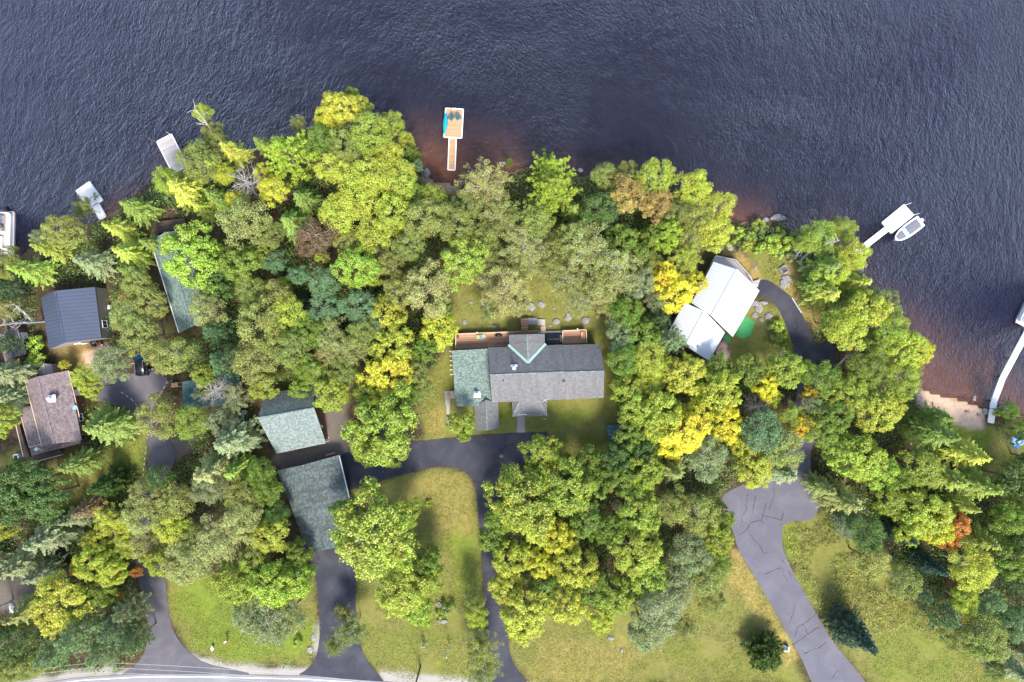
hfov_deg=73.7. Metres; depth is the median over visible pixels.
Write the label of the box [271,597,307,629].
leaved tree
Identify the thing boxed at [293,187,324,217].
hemlock tree
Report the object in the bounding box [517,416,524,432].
paver path
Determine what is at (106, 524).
sparse tree
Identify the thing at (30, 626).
hemlock tree
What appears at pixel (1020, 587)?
pine tree
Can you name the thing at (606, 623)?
broadleaf tree
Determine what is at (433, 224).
leaved tree
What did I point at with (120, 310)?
leaved tree
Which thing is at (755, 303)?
boulder
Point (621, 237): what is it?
broadleaf tree
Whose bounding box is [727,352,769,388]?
broadleaf tree
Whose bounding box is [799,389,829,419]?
leaved tree
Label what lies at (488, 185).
sparse tree
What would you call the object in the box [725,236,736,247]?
shrub
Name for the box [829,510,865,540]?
leaved tree
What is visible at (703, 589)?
leaved tree
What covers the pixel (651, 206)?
leaved tree
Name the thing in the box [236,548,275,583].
broadleaf tree
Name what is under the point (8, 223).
pontoon boat
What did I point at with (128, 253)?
hemlock tree
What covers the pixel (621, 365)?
leaved tree
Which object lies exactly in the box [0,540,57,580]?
hemlock tree
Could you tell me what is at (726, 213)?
leaved tree
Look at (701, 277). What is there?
broadleaf tree
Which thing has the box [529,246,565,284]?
sparse tree
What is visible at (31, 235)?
leaved tree
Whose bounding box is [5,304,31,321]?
leaning birch
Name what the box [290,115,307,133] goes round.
leaved tree
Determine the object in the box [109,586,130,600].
broadleaf tree
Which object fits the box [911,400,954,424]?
hemlock tree
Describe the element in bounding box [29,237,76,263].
hemlock tree
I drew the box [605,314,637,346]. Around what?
leaved tree
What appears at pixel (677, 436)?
broadleaf tree
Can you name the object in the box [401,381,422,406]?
leaved tree
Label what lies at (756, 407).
bare tree
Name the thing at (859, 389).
broadleaf tree
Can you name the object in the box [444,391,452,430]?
side path
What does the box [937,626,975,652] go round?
leaved tree
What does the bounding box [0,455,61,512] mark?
broadleaf tree
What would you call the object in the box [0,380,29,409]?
hemlock tree
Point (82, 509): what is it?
hemlock tree
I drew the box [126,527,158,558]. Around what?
leaved tree
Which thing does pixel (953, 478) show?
hemlock tree
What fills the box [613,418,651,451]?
broadleaf tree
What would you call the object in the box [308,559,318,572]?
leaved tree
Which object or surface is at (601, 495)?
hemlock tree
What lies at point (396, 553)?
broadleaf tree
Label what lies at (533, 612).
broadleaf tree
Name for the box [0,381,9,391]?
hemlock tree
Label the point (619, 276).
sparse tree
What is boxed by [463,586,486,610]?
leaved tree
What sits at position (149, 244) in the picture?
hemlock tree
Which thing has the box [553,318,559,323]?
boulder
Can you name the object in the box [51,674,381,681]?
road
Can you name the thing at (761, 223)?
shrub
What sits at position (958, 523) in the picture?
broadleaf tree
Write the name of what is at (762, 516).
cracked drive
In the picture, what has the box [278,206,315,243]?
hemlock tree
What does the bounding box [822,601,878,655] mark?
spruce tree
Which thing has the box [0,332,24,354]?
pine tree
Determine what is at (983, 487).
hemlock tree
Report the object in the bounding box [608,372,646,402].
broadleaf tree
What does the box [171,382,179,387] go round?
garden cart
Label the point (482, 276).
sparse tree
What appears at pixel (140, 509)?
leaved tree
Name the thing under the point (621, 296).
leaved tree
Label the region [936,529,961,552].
broadleaf tree
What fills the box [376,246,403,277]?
leaved tree
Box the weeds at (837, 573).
[428,208,979,646]
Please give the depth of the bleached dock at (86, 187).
117.50 m
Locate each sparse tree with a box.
[0,297,20,321]
[67,362,105,394]
[70,194,100,219]
[92,501,129,538]
[107,534,140,562]
[113,508,149,542]
[190,383,215,403]
[222,381,254,415]
[241,586,305,648]
[291,209,341,259]
[294,361,330,395]
[295,240,316,258]
[313,316,350,354]
[313,338,343,367]
[322,631,346,657]
[327,330,368,368]
[329,611,370,646]
[331,602,351,622]
[454,155,514,218]
[456,627,504,674]
[461,652,503,681]
[474,259,532,318]
[475,296,501,323]
[476,191,524,238]
[476,258,514,298]
[481,242,507,273]
[496,256,531,284]
[499,221,550,275]
[510,291,533,317]
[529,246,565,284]
[533,226,557,259]
[544,259,586,298]
[551,219,615,285]
[560,279,598,316]
[587,294,615,322]
[588,247,646,302]
[666,241,704,277]
[668,613,698,645]
[758,390,783,408]
[773,402,807,434]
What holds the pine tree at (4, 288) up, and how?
on the ground at (626, 114)
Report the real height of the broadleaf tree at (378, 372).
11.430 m
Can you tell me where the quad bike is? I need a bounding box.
[90,340,102,346]
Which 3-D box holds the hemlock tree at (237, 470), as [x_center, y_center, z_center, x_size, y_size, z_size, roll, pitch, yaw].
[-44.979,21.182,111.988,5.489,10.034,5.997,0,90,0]
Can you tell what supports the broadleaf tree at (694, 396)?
on the ground at (626, 114)
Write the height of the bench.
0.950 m
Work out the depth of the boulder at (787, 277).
116.68 m
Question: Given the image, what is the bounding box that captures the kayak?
[443,112,447,134]
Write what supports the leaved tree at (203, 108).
on the ground at (626, 114)
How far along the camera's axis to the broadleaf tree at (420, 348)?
109.12 m
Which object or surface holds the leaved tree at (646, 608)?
on the ground at (626, 114)
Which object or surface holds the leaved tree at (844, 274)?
on the ground at (626, 114)
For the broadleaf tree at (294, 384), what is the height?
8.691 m
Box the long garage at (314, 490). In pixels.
[277,455,360,552]
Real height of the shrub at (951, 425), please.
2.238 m
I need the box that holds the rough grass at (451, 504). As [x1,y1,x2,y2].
[51,224,1023,681]
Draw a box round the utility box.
[782,644,789,651]
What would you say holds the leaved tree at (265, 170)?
on the ground at (626, 114)
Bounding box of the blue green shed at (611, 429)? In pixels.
[606,424,623,442]
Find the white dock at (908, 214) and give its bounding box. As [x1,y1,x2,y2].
[856,203,919,249]
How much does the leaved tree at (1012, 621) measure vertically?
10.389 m
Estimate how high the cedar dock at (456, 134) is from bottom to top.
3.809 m
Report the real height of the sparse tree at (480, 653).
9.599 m
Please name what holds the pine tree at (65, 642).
on the ground at (626, 114)
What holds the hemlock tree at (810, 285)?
on the ground at (626, 114)
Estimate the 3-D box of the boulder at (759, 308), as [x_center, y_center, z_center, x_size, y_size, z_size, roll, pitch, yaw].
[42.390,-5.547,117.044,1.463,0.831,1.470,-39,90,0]
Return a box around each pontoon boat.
[0,206,16,254]
[1015,302,1023,326]
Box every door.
[18,332,28,337]
[73,389,79,395]
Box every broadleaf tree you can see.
[0,403,22,439]
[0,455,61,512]
[0,485,27,526]
[0,509,26,540]
[15,473,79,527]
[26,568,95,639]
[58,360,71,370]
[65,575,94,599]
[68,555,93,577]
[71,542,121,582]
[77,377,112,400]
[77,529,116,549]
[85,578,122,607]
[95,557,135,587]
[96,542,115,556]
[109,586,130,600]
[129,564,143,577]
[138,545,179,578]
[159,219,223,293]
[189,360,217,388]
[192,259,234,300]
[208,561,259,605]
[209,242,236,268]
[215,244,262,285]
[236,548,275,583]
[242,243,276,269]
[246,558,305,608]
[247,511,290,553]
[248,370,280,399]
[272,562,315,600]
[277,276,294,289]
[285,535,313,568]
[288,372,311,397]
[312,102,339,129]
[312,374,352,412]
[314,248,331,267]
[320,91,367,128]
[327,244,382,289]
[327,493,371,531]
[328,476,419,581]
[340,380,419,467]
[344,86,359,95]
[348,94,374,126]
[350,436,381,467]
[352,377,381,404]
[353,266,383,287]
[356,353,413,397]
[367,313,415,368]
[370,293,408,330]
[374,563,433,618]
[379,536,414,569]
[383,434,407,468]
[386,497,420,533]
[404,594,433,627]
[409,564,444,596]
[411,332,437,360]
[412,543,444,577]
[418,311,459,352]
[427,311,454,333]
[438,234,491,292]
[445,408,476,435]
[456,428,472,442]
[478,525,507,554]
[481,462,555,538]
[483,500,516,534]
[487,571,524,608]
[492,536,534,578]
[498,585,550,647]
[516,433,562,470]
[516,502,555,546]
[524,545,556,578]
[527,568,559,606]
[535,456,598,516]
[541,527,562,554]
[542,519,582,555]
[546,581,593,625]
[547,545,599,589]
[553,451,585,479]
[568,498,603,542]
[575,443,603,476]
[576,570,609,607]
[587,606,614,636]
[588,461,613,493]
[592,511,622,546]
[596,574,634,616]
[599,433,632,479]
[601,460,645,496]
[605,222,639,257]
[606,522,663,580]
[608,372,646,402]
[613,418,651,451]
[614,484,663,533]
[617,383,668,427]
[621,437,662,469]
[624,242,657,269]
[624,314,662,354]
[626,452,664,491]
[628,558,672,601]
[632,389,682,444]
[638,223,661,250]
[647,261,678,293]
[653,219,683,255]
[653,404,713,457]
[655,272,697,314]
[657,354,678,383]
[660,442,682,459]
[664,351,708,395]
[680,269,708,293]
[682,396,714,428]
[688,379,714,407]
[690,518,733,557]
[696,369,742,415]
[702,351,736,386]
[704,497,735,530]
[707,405,743,445]
[725,433,752,457]
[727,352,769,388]
[733,449,771,489]
[751,370,777,402]
[751,454,773,468]
[765,347,808,389]
[786,410,816,438]
[795,384,818,401]
[813,398,855,435]
[819,365,867,414]
[820,430,858,465]
[826,433,888,482]
[845,285,894,328]
[851,389,905,434]
[856,451,901,490]
[868,487,908,515]
[875,329,928,369]
[876,392,908,417]
[880,464,912,491]
[889,509,926,547]
[896,446,946,488]
[897,488,955,537]
[899,339,936,365]
[921,511,959,546]
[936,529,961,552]
[946,509,971,538]
[954,510,966,520]
[977,506,1005,523]
[981,455,1023,499]
[981,536,1023,582]
[998,530,1023,554]
[1002,480,1023,516]
[1010,452,1023,458]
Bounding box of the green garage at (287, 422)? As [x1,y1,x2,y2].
[257,385,327,453]
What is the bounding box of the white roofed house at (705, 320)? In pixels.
[666,255,759,360]
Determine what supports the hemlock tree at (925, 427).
on the ground at (626, 114)
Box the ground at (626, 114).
[0,0,1023,681]
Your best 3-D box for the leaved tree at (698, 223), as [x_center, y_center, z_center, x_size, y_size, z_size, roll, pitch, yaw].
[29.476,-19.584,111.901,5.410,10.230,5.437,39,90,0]
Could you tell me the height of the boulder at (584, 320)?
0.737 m
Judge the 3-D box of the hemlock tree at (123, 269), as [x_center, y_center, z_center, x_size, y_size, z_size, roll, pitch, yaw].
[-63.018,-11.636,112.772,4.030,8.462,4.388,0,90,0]
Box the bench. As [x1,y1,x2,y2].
[581,332,584,339]
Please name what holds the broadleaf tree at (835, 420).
on the ground at (626, 114)
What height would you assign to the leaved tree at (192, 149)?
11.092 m
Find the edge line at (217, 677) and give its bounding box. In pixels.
[70,677,343,681]
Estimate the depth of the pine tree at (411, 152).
112.35 m
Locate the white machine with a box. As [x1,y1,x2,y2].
[13,453,21,458]
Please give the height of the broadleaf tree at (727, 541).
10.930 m
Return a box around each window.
[78,413,83,420]
[102,320,107,327]
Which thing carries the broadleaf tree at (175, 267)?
on the ground at (626, 114)
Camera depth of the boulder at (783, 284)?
116.63 m
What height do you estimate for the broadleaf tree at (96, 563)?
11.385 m
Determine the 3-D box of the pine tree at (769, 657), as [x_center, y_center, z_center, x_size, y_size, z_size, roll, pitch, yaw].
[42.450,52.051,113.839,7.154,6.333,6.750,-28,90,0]
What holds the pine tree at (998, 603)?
on the ground at (626, 114)
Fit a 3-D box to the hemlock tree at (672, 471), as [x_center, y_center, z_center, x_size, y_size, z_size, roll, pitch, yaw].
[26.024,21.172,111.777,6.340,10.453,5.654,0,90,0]
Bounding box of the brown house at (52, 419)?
[16,370,88,461]
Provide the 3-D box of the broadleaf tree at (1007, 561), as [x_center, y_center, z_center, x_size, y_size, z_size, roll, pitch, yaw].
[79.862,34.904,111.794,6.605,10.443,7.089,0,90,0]
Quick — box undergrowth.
[0,160,1023,680]
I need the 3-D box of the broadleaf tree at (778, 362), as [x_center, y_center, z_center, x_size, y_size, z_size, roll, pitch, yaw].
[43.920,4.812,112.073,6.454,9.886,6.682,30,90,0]
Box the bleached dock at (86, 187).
[76,181,107,219]
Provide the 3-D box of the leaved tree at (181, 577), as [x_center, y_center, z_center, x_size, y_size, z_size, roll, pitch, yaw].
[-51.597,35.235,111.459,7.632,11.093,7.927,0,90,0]
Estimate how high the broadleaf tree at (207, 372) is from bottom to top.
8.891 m
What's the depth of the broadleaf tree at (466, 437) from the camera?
110.91 m
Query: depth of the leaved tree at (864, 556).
108.98 m
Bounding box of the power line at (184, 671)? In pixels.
[6,662,366,681]
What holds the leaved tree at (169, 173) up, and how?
on the ground at (626, 114)
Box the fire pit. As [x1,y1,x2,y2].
[779,265,789,274]
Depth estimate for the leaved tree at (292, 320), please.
108.53 m
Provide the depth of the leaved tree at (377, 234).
108.50 m
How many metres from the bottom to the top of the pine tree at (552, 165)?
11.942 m
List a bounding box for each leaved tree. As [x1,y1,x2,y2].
[0,245,19,280]
[0,623,38,665]
[0,645,38,681]
[14,646,55,680]
[28,229,56,242]
[40,214,93,245]
[90,346,133,383]
[108,298,152,336]
[117,311,164,357]
[120,265,160,297]
[120,496,166,535]
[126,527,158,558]
[127,479,162,508]
[132,283,169,323]
[134,391,177,440]
[142,336,197,374]
[144,463,182,494]
[151,165,183,195]
[151,479,195,520]
[151,510,193,547]
[159,538,213,586]
[170,522,210,553]
[173,404,210,439]
[174,138,221,183]
[187,470,229,505]
[188,289,228,326]
[191,102,219,125]
[191,512,241,563]
[195,136,221,154]
[200,121,225,141]
[202,409,240,438]
[207,130,230,160]
[213,162,237,184]
[214,197,272,250]
[220,477,265,517]
[220,500,263,544]
[224,189,250,213]
[231,338,279,386]
[231,602,262,631]
[234,276,267,304]
[235,293,282,352]
[238,539,271,570]
[246,456,276,486]
[251,474,284,507]
[253,161,272,182]
[253,221,285,250]
[257,174,290,208]
[261,250,286,274]
[261,498,291,525]
[262,278,294,311]
[266,294,309,336]
[266,329,310,369]
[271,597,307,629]
[286,264,311,284]
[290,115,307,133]
[290,315,327,348]
[291,353,321,383]
[302,122,334,155]
[303,266,341,300]
[308,289,346,320]
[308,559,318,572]
[313,151,359,183]
[317,193,359,236]
[328,360,358,388]
[329,125,363,172]
[332,229,359,254]
[334,174,382,220]
[336,288,380,323]
[343,148,389,199]
[345,314,378,353]
[347,109,392,155]
[353,212,392,254]
[357,309,390,340]
[370,135,404,169]
[376,192,411,237]
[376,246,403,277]
[378,110,405,140]
[378,158,417,199]
[383,270,410,310]
[389,227,425,261]
[397,131,415,148]
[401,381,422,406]
[402,257,451,319]
[403,196,452,240]
[405,354,429,384]
[408,182,428,209]
[411,158,423,172]
[411,377,433,398]
[420,183,447,210]
[429,289,450,312]
[437,201,475,250]
[450,189,487,219]
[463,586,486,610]
[464,602,489,628]
[467,219,500,251]
[503,620,528,645]
[512,203,554,238]
[550,224,578,261]
[565,218,594,250]
[579,191,621,225]
[582,267,624,304]
[590,161,618,191]
[599,206,617,229]
[599,291,626,319]
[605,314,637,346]
[605,345,638,375]
[607,173,649,213]
[609,335,633,359]
[610,297,645,330]
[612,160,638,186]
[620,266,656,299]
[627,610,668,653]
[628,340,665,378]
[630,358,665,399]
[633,157,675,198]
[633,249,663,269]
[636,585,686,636]
[638,185,672,227]
[643,291,668,312]
[653,484,692,526]
[653,562,696,605]
[656,198,689,225]
[669,530,716,576]
[670,191,705,218]
[670,492,721,537]
[671,169,713,208]
[672,223,708,250]
[680,201,715,237]
[684,429,728,483]
[688,556,727,596]
[696,212,734,253]
[698,583,729,615]
[699,191,735,224]
[704,548,732,579]
[740,407,788,453]
[759,425,804,468]
[792,234,819,252]
[794,358,819,384]
[798,220,836,256]
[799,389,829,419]
[799,407,844,449]
[800,360,845,397]
[809,254,850,286]
[815,308,847,333]
[822,307,870,350]
[826,216,859,245]
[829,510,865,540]
[834,234,872,272]
[843,513,886,553]
[844,353,887,389]
[849,542,890,581]
[857,330,889,362]
[862,284,892,314]
[866,306,911,344]
[880,288,901,307]
[881,361,921,401]
[884,561,923,600]
[896,360,923,378]
[935,544,997,592]
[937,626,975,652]
[940,586,979,617]
[959,613,1012,663]
[971,655,1005,681]
[977,497,1023,535]
[985,401,1020,419]
[994,605,1023,643]
[996,421,1023,441]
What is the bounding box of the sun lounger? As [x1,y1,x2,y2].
[476,334,485,338]
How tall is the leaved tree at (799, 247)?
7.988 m
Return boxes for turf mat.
[723,334,729,341]
[735,316,754,337]
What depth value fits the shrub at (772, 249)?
115.01 m
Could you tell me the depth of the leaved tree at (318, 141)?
108.48 m
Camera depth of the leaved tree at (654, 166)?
108.28 m
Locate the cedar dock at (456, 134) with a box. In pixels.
[443,108,464,170]
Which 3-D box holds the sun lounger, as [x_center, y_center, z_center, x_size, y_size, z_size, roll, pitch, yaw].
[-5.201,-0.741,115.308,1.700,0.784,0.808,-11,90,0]
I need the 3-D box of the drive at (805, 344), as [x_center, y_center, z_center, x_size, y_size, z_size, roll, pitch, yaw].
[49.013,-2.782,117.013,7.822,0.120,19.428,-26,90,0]
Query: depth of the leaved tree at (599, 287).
108.28 m
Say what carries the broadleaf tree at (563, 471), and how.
on the ground at (626, 114)
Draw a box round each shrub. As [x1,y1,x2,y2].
[26,335,44,354]
[26,347,46,368]
[293,638,302,647]
[435,611,442,619]
[441,601,455,615]
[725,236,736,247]
[733,226,745,240]
[741,241,750,252]
[745,231,756,241]
[751,218,765,234]
[753,247,761,253]
[758,234,781,254]
[766,333,783,348]
[769,319,783,332]
[774,249,784,259]
[775,226,785,237]
[781,342,788,350]
[783,236,795,250]
[785,252,794,262]
[789,228,799,240]
[942,421,957,434]
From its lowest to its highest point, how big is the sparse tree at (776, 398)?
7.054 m
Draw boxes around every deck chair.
[447,113,453,121]
[454,112,461,120]
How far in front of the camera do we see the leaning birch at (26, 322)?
110.39 m
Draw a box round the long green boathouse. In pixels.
[150,218,212,332]
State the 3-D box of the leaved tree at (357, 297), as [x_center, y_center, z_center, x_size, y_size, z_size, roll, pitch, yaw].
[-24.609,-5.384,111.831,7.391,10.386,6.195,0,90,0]
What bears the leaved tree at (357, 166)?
on the ground at (626, 114)
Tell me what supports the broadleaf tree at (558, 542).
on the ground at (626, 114)
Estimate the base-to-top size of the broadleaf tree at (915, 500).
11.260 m
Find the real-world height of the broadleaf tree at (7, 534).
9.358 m
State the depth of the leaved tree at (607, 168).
110.37 m
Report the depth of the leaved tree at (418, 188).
110.35 m
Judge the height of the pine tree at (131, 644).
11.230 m
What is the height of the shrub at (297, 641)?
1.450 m
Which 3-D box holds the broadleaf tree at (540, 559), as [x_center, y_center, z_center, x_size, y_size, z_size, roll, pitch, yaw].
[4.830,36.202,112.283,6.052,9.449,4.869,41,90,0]
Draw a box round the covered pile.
[9,603,18,612]
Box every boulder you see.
[424,168,429,177]
[437,619,447,623]
[528,303,535,310]
[538,301,544,307]
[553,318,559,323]
[564,313,571,321]
[581,317,589,323]
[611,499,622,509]
[715,339,730,360]
[751,300,759,305]
[751,312,757,317]
[755,304,762,312]
[764,312,772,318]
[770,214,785,220]
[779,280,789,288]
[781,275,792,280]
[806,209,818,218]
[982,408,988,414]
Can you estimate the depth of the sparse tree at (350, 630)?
110.42 m
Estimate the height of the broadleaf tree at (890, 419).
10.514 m
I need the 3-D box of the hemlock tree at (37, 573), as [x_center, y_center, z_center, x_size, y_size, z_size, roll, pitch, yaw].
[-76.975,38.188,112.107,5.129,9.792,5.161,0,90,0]
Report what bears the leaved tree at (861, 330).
on the ground at (626, 114)
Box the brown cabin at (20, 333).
[0,326,31,360]
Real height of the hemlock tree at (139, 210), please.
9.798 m
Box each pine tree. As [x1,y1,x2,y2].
[0,276,30,302]
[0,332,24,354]
[32,628,81,670]
[53,600,113,655]
[85,629,130,668]
[96,601,147,646]
[111,586,153,625]
[116,620,156,654]
[202,316,238,349]
[209,343,247,380]
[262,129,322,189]
[403,146,423,163]
[504,158,513,168]
[524,165,582,223]
[530,148,576,191]
[647,309,670,331]
[651,321,689,357]
[739,629,784,673]
[901,575,933,604]
[914,592,960,630]
[963,574,1006,613]
[997,569,1023,597]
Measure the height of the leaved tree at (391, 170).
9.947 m
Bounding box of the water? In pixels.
[0,0,1023,415]
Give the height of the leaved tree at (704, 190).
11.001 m
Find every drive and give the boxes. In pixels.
[90,371,248,674]
[299,544,382,681]
[340,432,549,681]
[721,369,864,681]
[756,280,835,368]
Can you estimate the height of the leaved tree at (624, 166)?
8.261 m
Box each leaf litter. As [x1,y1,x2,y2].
[0,170,1022,681]
[135,356,829,674]
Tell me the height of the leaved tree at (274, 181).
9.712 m
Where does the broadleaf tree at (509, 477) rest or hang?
on the ground at (626, 114)
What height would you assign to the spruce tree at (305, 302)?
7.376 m
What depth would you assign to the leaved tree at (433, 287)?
106.64 m
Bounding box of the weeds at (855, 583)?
[791,519,980,640]
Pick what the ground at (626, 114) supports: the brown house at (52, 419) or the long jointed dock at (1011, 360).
the brown house at (52, 419)
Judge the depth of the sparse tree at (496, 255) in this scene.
110.05 m
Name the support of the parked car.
on the ground at (626, 114)
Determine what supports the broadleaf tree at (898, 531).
on the ground at (626, 114)
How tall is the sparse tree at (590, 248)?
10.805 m
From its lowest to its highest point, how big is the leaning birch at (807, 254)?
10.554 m
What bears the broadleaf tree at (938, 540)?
on the ground at (626, 114)
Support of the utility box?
on the ground at (626, 114)
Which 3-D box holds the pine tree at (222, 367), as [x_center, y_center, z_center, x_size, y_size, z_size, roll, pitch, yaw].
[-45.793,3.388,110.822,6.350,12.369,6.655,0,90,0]
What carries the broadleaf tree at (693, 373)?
on the ground at (626, 114)
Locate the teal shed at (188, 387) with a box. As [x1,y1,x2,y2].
[182,373,245,408]
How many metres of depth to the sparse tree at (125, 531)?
110.57 m
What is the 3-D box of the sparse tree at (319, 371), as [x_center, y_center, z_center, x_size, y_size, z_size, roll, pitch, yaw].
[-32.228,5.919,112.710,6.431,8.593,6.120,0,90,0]
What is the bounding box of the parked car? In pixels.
[133,347,150,375]
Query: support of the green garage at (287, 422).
on the ground at (626, 114)
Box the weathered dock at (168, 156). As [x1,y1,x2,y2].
[147,132,186,171]
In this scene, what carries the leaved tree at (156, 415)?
on the ground at (626, 114)
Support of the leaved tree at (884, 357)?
on the ground at (626, 114)
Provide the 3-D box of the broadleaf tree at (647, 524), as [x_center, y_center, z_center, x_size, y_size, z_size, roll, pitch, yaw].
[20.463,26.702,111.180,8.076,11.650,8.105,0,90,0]
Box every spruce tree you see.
[86,461,138,497]
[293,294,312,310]
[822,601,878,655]
[880,517,917,544]
[905,545,949,576]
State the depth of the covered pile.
116.47 m
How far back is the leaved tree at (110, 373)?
108.02 m
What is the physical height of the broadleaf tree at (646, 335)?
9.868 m
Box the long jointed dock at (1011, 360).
[987,331,1023,423]
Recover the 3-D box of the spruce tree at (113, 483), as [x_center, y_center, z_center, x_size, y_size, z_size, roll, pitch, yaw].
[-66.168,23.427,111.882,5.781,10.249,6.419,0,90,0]
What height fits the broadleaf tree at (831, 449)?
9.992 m
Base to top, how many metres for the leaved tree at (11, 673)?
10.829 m
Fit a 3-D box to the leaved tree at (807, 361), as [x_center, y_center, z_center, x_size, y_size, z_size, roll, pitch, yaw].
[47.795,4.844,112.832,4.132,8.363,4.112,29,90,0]
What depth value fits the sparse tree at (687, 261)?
109.25 m
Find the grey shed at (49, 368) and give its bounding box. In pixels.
[38,364,59,374]
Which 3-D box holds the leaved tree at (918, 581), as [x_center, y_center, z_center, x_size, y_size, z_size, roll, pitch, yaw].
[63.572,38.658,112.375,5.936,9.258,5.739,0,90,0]
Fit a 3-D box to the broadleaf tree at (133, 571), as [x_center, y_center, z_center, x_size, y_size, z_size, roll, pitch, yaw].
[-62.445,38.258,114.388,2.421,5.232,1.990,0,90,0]
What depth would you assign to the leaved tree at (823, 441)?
108.31 m
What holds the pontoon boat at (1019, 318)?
on the water
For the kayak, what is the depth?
116.98 m
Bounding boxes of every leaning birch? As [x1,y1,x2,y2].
[0,313,44,329]
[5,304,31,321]
[187,101,218,143]
[793,232,825,259]
[799,233,839,261]
[837,350,883,365]
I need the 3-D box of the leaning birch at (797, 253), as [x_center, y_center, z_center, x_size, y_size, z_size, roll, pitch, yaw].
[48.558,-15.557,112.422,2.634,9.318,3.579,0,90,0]
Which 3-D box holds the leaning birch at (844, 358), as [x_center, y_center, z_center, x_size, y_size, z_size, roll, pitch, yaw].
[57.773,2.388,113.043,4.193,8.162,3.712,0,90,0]
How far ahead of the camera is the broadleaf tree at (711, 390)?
107.16 m
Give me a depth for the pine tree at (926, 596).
110.52 m
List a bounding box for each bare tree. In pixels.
[198,375,234,404]
[227,159,269,200]
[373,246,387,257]
[743,394,769,415]
[786,396,810,412]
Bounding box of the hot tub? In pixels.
[546,334,559,343]
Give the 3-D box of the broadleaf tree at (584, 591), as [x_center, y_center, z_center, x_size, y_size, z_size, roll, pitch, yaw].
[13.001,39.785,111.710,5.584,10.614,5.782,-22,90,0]
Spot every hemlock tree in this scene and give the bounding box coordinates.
[0,358,42,390]
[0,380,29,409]
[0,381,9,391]
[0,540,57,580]
[0,550,14,569]
[0,617,39,638]
[1,585,61,625]
[6,256,60,289]
[20,552,68,584]
[22,510,87,555]
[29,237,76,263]
[56,445,109,477]
[57,501,98,527]
[70,493,111,517]
[72,246,117,282]
[82,399,147,446]
[101,216,146,246]
[111,237,157,268]
[117,262,148,283]
[119,196,165,229]
[139,234,159,255]
[166,174,214,216]
[191,198,222,225]
[193,446,247,487]
[204,159,240,186]
[204,187,233,213]
[212,413,267,459]
[219,140,255,169]
[223,450,258,482]
[253,137,271,158]
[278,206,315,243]
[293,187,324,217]
[560,200,582,222]
[586,480,606,500]
[657,451,686,483]
[766,453,797,484]
[792,274,825,297]
[797,254,842,280]
[797,470,836,498]
[799,280,840,310]
[810,472,862,514]
[830,288,863,313]
[838,269,872,297]
[902,415,941,438]
[904,416,961,449]
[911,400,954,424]
[924,460,968,493]
[938,434,992,469]
[939,489,981,513]
[944,461,1003,500]
[959,521,1000,550]
[976,637,1023,681]
[1009,641,1023,665]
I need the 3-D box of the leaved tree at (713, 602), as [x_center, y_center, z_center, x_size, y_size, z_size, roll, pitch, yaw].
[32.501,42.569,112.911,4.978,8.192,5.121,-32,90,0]
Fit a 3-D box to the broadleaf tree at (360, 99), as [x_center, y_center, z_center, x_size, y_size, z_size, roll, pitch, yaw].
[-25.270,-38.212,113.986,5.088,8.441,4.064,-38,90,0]
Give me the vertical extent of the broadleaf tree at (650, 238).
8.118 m
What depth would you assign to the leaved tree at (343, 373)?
109.01 m
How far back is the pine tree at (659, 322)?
110.38 m
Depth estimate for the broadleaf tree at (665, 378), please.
109.17 m
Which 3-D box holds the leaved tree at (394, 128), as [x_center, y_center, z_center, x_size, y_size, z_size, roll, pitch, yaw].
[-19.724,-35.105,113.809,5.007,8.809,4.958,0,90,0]
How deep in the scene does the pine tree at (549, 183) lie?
107.85 m
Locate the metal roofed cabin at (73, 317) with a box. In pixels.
[41,287,112,348]
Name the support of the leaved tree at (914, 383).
on the ground at (626, 114)
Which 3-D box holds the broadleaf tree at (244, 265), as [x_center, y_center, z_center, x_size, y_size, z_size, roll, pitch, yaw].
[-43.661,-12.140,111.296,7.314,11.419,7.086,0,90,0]
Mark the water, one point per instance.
(226, 16)
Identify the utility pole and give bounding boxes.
[415,665,420,681]
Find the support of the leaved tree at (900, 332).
on the ground at (626, 114)
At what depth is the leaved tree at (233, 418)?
109.10 m
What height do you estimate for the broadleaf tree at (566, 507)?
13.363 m
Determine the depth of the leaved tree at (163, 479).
108.94 m
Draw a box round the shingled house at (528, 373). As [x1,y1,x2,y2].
[449,318,603,430]
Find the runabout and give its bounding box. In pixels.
[893,216,924,240]
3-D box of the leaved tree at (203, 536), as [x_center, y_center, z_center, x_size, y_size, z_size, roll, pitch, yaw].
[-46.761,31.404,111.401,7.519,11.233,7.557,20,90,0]
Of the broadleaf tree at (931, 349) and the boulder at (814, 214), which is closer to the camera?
the broadleaf tree at (931, 349)
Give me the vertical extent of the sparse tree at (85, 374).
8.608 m
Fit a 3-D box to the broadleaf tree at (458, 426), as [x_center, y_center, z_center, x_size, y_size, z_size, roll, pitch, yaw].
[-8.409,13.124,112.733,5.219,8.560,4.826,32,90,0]
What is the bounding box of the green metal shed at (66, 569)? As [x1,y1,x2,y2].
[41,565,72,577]
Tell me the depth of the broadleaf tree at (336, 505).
108.46 m
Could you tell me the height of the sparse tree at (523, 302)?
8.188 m
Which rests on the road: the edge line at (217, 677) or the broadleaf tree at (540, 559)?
the edge line at (217, 677)
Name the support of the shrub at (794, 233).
on the ground at (626, 114)
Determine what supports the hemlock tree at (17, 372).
on the ground at (626, 114)
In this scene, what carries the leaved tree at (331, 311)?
on the ground at (626, 114)
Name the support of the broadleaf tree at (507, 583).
on the ground at (626, 114)
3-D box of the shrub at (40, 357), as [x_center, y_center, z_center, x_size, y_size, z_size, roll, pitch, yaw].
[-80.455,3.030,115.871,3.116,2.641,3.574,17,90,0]
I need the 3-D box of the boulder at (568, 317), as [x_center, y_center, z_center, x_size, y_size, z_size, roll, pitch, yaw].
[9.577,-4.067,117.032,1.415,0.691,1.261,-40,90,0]

